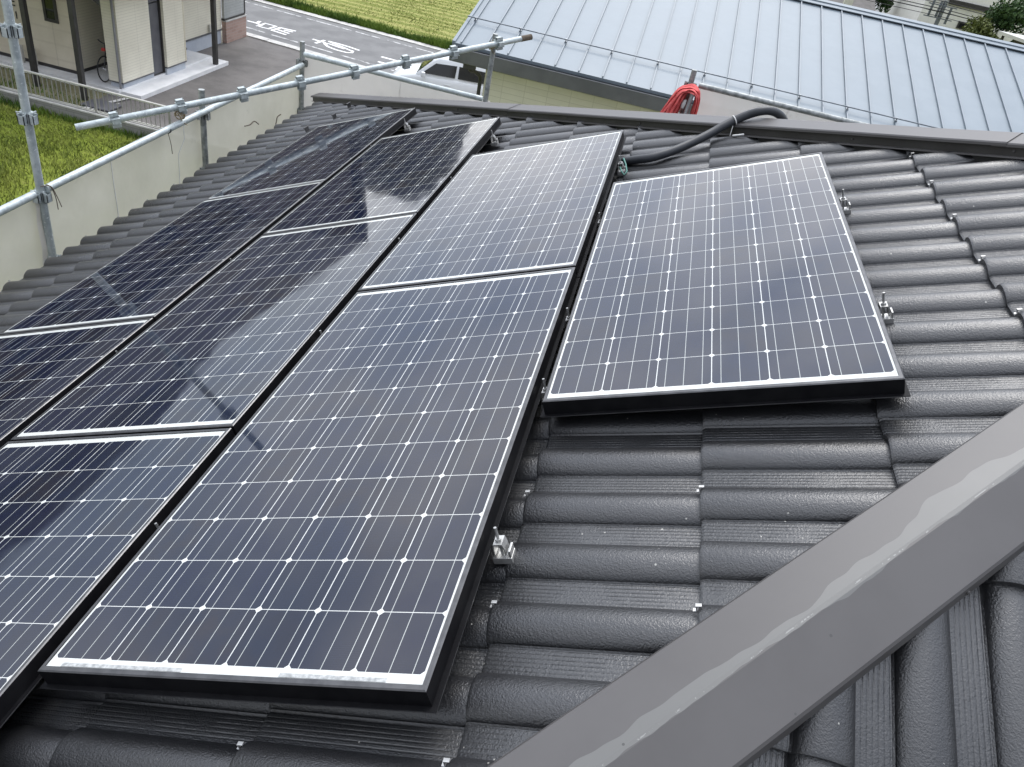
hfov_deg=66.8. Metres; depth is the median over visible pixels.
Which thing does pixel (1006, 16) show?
tree
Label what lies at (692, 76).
scaffold post
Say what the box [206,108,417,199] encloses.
solar panel
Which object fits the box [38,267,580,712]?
solar panel
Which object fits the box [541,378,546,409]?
mounting clamp
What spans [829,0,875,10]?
house
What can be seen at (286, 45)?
kerb
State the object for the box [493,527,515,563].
mounting clamp
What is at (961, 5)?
wire
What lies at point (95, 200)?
safety net
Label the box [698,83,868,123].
scaffold pipe
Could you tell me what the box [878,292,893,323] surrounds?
mounting clamp
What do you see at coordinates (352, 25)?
kerb
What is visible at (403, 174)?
solar panel
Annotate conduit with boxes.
[617,106,787,165]
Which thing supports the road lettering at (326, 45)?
on the road
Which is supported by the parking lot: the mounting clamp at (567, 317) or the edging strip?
the edging strip
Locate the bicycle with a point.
(105, 57)
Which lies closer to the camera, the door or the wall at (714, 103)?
the wall at (714, 103)
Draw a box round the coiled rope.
[660,84,700,114]
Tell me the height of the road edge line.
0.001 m
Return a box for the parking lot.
[85,37,299,126]
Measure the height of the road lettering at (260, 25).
0.004 m
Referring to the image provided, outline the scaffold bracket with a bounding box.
[683,94,693,113]
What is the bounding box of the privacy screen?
[221,0,244,20]
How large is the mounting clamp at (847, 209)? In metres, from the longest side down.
0.084 x 0.040 x 0.030 m
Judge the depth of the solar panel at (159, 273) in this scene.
3.57 m
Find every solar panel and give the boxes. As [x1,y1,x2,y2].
[0,181,324,334]
[0,318,154,447]
[0,428,234,727]
[11,213,417,440]
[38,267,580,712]
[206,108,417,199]
[263,117,502,234]
[358,130,625,291]
[540,152,910,417]
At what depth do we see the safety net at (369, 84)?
7.74 m
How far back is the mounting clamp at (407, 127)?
5.33 m
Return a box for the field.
[293,0,478,41]
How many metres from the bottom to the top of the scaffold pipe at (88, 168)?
0.057 m
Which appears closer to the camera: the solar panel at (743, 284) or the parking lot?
the solar panel at (743, 284)
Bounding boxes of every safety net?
[0,70,298,291]
[304,57,489,107]
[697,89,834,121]
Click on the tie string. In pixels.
(53, 190)
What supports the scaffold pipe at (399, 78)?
attached to the scaffold post at (301, 59)
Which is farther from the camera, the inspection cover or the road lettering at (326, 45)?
the road lettering at (326, 45)
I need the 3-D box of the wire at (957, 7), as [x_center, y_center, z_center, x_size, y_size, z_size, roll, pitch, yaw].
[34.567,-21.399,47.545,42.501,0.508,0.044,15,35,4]
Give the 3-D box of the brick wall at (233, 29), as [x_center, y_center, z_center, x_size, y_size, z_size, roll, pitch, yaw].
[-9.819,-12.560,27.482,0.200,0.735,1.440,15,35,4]
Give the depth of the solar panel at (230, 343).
2.63 m
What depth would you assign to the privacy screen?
26.96 m
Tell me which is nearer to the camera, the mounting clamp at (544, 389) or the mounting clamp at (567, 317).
the mounting clamp at (544, 389)
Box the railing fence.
[0,63,171,128]
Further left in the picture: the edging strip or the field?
the edging strip
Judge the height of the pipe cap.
0.079 m
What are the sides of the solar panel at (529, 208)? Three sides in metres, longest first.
1.606 x 0.809 x 0.040 m
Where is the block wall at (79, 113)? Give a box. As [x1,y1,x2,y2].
[0,87,159,136]
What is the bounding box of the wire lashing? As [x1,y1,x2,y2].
[174,111,186,124]
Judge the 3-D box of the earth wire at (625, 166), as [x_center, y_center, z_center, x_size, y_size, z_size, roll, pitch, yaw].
[0.494,-0.972,3.452,0.030,0.041,0.166,7,36,-7]
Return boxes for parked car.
[393,50,485,95]
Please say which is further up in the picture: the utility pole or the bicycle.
the utility pole
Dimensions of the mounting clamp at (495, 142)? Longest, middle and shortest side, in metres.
0.084 x 0.040 x 0.030 m
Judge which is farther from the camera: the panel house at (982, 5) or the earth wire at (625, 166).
the panel house at (982, 5)
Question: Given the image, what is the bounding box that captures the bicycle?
[97,39,108,81]
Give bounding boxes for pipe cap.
[680,99,686,107]
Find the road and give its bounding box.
[221,0,438,73]
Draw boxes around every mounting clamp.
[404,118,410,131]
[491,130,498,145]
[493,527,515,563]
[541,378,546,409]
[565,307,569,329]
[617,155,625,174]
[839,189,850,213]
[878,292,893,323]
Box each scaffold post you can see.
[0,0,60,257]
[195,88,210,169]
[296,41,307,112]
[483,33,497,101]
[678,69,696,113]
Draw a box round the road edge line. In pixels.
[245,1,433,70]
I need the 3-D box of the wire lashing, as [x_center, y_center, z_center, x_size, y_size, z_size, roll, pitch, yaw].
[-2.520,-2.028,5.906,0.085,0.125,0.072,15,35,4]
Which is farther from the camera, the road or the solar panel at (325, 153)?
the road
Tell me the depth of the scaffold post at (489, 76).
7.28 m
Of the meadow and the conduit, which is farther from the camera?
the meadow
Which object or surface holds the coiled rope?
hanging from the scaffold post at (692, 76)
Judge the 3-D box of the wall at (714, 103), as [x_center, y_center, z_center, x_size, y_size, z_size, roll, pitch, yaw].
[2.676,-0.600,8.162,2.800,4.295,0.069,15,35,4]
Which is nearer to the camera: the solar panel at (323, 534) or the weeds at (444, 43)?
the solar panel at (323, 534)
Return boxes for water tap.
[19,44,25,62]
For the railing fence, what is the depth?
19.21 m
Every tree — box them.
[875,0,893,12]
[983,0,1023,42]
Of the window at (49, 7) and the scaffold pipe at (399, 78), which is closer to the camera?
the scaffold pipe at (399, 78)
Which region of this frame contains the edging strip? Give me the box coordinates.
[87,98,128,108]
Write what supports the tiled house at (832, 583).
on the ground
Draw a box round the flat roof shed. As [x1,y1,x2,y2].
[997,31,1023,44]
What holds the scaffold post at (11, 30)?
on the meadow
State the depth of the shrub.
41.79 m
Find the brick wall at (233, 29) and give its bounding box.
[221,14,246,43]
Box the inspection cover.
[80,99,121,111]
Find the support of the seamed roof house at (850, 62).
on the ground
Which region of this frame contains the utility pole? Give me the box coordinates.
[923,0,956,24]
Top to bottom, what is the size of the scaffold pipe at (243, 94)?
0.773 m
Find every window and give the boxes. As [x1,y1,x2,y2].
[41,0,58,23]
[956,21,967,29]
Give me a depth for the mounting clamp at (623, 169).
3.47 m
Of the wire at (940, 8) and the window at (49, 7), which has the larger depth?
the wire at (940, 8)
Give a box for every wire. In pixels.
[619,158,627,174]
[867,0,963,22]
[888,0,1023,33]
[902,0,1023,30]
[926,0,984,14]
[938,0,984,11]
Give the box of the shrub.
[961,14,1001,39]
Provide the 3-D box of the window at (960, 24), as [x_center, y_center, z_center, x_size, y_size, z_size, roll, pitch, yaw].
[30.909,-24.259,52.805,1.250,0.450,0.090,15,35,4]
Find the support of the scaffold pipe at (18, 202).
attached to the scaffold post at (11, 30)
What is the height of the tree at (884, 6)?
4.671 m
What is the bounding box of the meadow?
[0,105,134,204]
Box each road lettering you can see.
[249,21,294,34]
[313,39,358,52]
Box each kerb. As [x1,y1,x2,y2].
[246,32,383,71]
[252,0,447,50]
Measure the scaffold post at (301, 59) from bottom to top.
5.840 m
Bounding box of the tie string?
[40,184,61,209]
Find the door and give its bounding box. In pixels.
[148,0,165,75]
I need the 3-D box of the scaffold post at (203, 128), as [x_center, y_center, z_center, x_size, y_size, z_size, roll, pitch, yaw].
[-2.956,-0.007,7.807,0.109,5.800,0.109,15,35,4]
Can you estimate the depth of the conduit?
3.57 m
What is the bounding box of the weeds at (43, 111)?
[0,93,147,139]
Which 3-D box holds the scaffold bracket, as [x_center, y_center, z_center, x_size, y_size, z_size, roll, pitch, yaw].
[1.542,-2.388,7.003,0.080,0.492,0.063,15,35,4]
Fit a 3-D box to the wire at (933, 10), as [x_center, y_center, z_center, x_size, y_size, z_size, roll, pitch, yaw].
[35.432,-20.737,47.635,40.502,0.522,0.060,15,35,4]
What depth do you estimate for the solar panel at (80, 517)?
1.87 m
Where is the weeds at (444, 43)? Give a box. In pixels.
[265,0,451,48]
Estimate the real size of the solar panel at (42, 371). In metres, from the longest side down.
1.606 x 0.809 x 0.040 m
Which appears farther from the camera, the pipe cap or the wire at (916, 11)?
the wire at (916, 11)
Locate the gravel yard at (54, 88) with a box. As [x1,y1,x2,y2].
[0,66,106,106]
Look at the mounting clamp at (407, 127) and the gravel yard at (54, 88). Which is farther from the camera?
the gravel yard at (54, 88)
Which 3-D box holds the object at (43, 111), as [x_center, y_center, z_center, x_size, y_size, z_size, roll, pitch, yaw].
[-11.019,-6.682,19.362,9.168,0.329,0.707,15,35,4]
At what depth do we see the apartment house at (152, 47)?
21.68 m
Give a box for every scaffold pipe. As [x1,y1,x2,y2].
[0,191,36,215]
[44,63,304,192]
[74,34,532,130]
[303,52,482,100]
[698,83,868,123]
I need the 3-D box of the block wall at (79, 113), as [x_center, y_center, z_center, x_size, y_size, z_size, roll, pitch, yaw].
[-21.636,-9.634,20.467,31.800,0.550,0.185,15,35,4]
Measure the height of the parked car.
1.652 m
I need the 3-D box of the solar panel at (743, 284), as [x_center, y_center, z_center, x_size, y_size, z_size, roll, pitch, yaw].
[0.621,-0.397,2.397,0.809,0.040,1.606,-4,32,17]
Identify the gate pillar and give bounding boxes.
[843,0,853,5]
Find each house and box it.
[0,0,228,100]
[0,93,1023,766]
[449,0,1023,132]
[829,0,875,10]
[881,0,1023,41]

